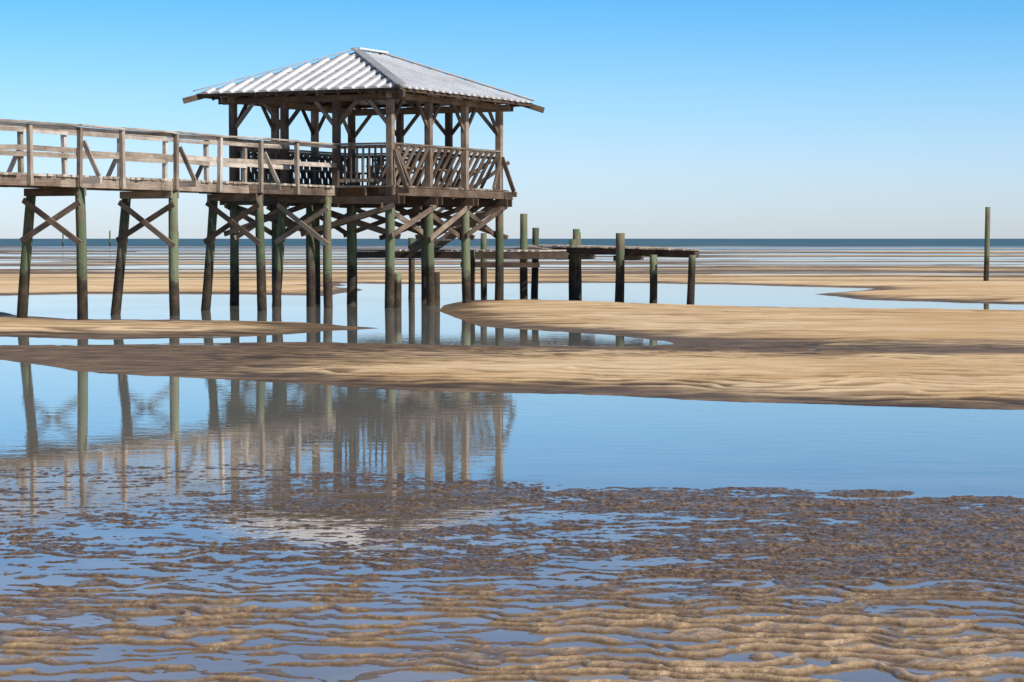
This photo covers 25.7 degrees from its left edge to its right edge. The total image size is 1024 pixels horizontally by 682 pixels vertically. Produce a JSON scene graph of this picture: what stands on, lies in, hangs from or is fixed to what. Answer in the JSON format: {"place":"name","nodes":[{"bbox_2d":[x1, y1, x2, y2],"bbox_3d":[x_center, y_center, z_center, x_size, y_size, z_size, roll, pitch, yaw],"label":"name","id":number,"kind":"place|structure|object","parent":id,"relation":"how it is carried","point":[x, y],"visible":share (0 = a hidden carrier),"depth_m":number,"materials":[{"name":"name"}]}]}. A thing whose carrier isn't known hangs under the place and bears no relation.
{"place":"outdoors","nodes":[
{"label":"outdoors","id":0,"kind":"place"},
{"bbox_2d":[0,246,1023,681],"bbox_3d":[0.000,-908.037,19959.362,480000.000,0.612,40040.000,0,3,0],"label":"beach ground","id":1,"kind":"structure","parent":0,"point":[906,358],"depth_m":13.34,"materials":[{"name":"beige sand"}]},
{"bbox_2d":[0,246,1023,681],"bbox_3d":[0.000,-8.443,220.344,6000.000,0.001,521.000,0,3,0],"label":"tidal pool water","id":2,"kind":"structure","parent":0,"point":[70,420],"depth_m":16.44,"materials":[{"name":"blue liquid"}]},
{"bbox_2d":[109,230,110,245],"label":"wooden piling","id":3,"kind":"object","parent":2,"relation":"in","point":[109,237],"visible":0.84,"depth_m":480.40,"materials":[{"name":"grey wood"}]},
{"bbox_2d":[0,119,340,319],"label":"boardwalk pier","id":4,"kind":"structure","parent":2,"relation":"in","point":[34,185],"depth_m":46.86,"materials":[{"name":"brown wood"}]},
{"bbox_2d":[182,47,544,307],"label":"beach pavilion","id":5,"kind":"structure","parent":2,"relation":"in","point":[343,86],"depth_m":53.76,"materials":[{"name":"brown wood"}]},
{"bbox_2d":[357,214,698,304],"bbox_3d":[1.827,-1.957,59.951,10.375,2.852,7.161,2,3,34],"label":"dock","id":6,"kind":"object","parent":2,"relation":"on","point":[574,252],"visible":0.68,"depth_m":58.43,"materials":[{"name":"brown wood"}]},
{"bbox_2d":[408,161,513,253],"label":"wooden stairs","id":7,"kind":"structure","parent":6,"relation":"on","point":[440,242],"depth_m":58.36,"materials":[{"name":"brown wood"}]},
{"bbox_2d":[983,207,989,280],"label":"wooden piling","id":8,"kind":"object","parent":2,"relation":"in","point":[987,245],"visible":0.79,"depth_m":81.85,"materials":[{"name":"wood"}]},
{"bbox_2d":[0,239,1023,245],"bbox_3d":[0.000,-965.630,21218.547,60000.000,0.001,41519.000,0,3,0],"label":"sea water","id":9,"kind":"structure","parent":0,"point":[612,242],"depth_m":915.08,"materials":[{"name":"blue liquid"}]},
{"bbox_2d":[0,0,1023,238],"label":"sky","id":10,"kind":"structure","parent":0,"point":[660,119],"materials":[{"name":"blue"}]}
]}

